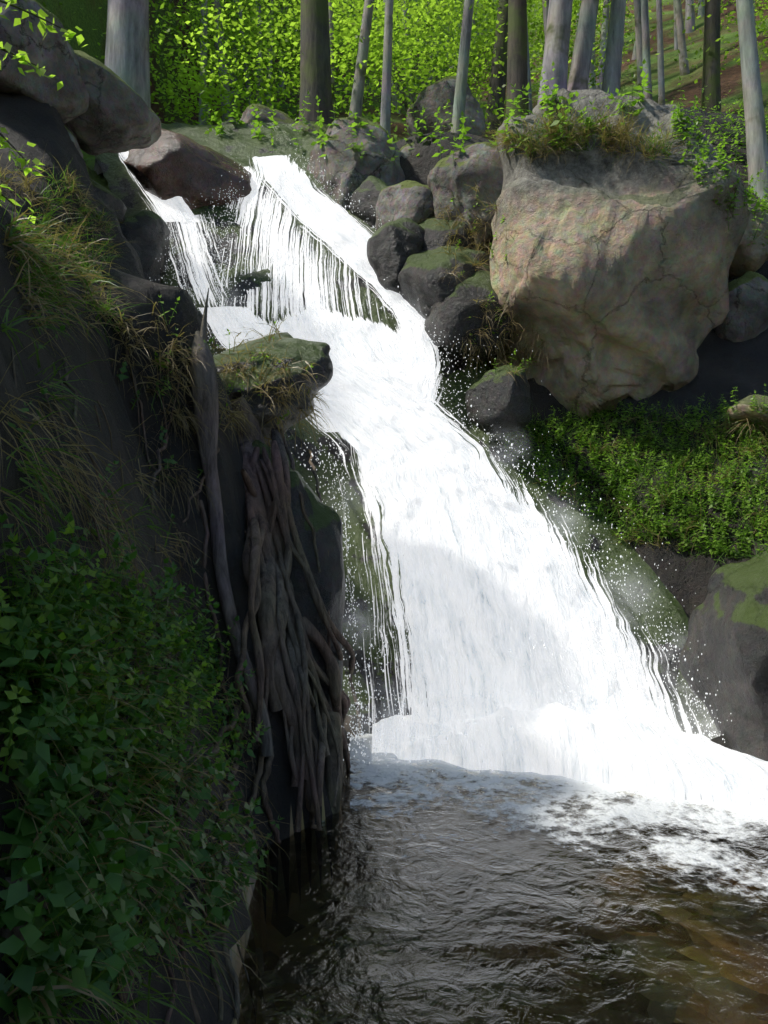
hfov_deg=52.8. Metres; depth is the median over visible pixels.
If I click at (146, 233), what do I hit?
bank boulder
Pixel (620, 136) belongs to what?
dry grass tufts
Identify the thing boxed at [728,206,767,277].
boulder
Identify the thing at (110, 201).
rock
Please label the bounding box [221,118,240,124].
boulder
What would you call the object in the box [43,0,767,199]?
forest
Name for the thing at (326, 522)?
rock
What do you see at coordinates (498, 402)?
boulder
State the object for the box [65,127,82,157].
rock
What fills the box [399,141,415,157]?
boulder
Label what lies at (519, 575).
waterfall
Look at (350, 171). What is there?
grey boulder
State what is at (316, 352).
mossy boulder
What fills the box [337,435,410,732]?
waterfall veil
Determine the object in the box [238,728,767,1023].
pool water
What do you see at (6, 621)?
herb leaves
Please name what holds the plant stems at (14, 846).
on the terrain ground
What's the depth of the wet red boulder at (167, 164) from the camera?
11.37 m
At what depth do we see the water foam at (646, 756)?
5.87 m
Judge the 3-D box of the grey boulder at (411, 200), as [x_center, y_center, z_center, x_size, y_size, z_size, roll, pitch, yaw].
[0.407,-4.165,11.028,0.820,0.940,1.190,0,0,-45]
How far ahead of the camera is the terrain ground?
4.89 m
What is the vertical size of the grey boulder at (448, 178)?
1.536 m
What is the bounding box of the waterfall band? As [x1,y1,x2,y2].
[249,155,442,402]
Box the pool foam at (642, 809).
[350,734,767,901]
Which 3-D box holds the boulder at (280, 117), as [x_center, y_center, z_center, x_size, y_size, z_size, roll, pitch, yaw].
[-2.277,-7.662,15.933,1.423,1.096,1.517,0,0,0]
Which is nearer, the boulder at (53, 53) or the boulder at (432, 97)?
the boulder at (53, 53)
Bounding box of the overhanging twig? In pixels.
[0,0,87,223]
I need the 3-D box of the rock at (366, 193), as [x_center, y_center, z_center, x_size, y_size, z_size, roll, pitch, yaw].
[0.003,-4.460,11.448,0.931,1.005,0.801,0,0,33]
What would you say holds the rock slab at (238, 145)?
on the terrain ground
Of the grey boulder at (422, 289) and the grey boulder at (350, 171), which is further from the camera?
the grey boulder at (350, 171)
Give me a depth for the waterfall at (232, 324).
9.87 m
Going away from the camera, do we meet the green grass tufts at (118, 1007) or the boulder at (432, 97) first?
the green grass tufts at (118, 1007)
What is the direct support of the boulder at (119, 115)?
on the terrain ground
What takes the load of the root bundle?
on the terrain ground
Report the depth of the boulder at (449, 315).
9.34 m
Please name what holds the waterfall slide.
attached to the rock slab at (238, 145)
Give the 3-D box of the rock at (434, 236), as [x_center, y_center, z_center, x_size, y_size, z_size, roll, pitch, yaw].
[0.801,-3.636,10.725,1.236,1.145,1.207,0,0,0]
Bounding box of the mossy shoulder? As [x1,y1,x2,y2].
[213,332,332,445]
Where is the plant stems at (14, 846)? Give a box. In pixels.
[0,76,767,1017]
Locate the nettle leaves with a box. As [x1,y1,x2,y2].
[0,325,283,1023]
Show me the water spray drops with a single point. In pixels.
(412, 525)
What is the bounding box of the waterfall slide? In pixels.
[118,151,198,221]
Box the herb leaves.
[0,59,767,791]
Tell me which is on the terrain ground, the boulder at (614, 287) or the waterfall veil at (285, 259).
the boulder at (614, 287)
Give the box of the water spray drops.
[146,143,731,771]
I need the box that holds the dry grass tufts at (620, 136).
[0,92,767,1023]
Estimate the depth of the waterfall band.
10.91 m
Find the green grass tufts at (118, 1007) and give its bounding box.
[0,95,767,1023]
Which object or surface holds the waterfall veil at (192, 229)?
attached to the rock slab at (238, 145)
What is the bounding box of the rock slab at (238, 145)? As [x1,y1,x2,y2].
[94,121,715,733]
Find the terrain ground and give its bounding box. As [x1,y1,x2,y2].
[0,0,767,1023]
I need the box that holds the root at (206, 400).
[190,288,272,756]
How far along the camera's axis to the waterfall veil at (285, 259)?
10.75 m
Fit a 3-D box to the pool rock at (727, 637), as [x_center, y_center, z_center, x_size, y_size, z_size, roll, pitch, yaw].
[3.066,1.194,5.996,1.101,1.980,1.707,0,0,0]
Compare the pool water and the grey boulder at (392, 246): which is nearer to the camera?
the pool water
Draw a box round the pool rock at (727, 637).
[678,547,767,760]
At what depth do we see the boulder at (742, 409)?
8.81 m
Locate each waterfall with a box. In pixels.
[198,306,271,348]
[263,300,464,432]
[312,399,702,734]
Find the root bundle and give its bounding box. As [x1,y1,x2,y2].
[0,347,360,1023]
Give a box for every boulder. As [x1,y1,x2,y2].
[120,210,169,283]
[123,128,251,209]
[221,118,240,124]
[240,104,295,123]
[295,121,328,137]
[306,116,404,208]
[367,217,424,293]
[375,180,434,229]
[398,245,489,318]
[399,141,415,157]
[406,76,485,136]
[427,142,502,255]
[489,88,749,418]
[714,271,767,341]
[724,394,767,432]
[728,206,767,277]
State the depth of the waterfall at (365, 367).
9.46 m
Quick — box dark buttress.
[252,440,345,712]
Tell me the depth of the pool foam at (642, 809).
5.26 m
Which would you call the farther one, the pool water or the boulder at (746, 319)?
the boulder at (746, 319)
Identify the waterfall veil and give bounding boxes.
[165,215,228,306]
[216,167,395,322]
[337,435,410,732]
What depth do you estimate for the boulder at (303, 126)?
13.47 m
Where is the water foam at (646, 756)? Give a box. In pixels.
[372,702,767,816]

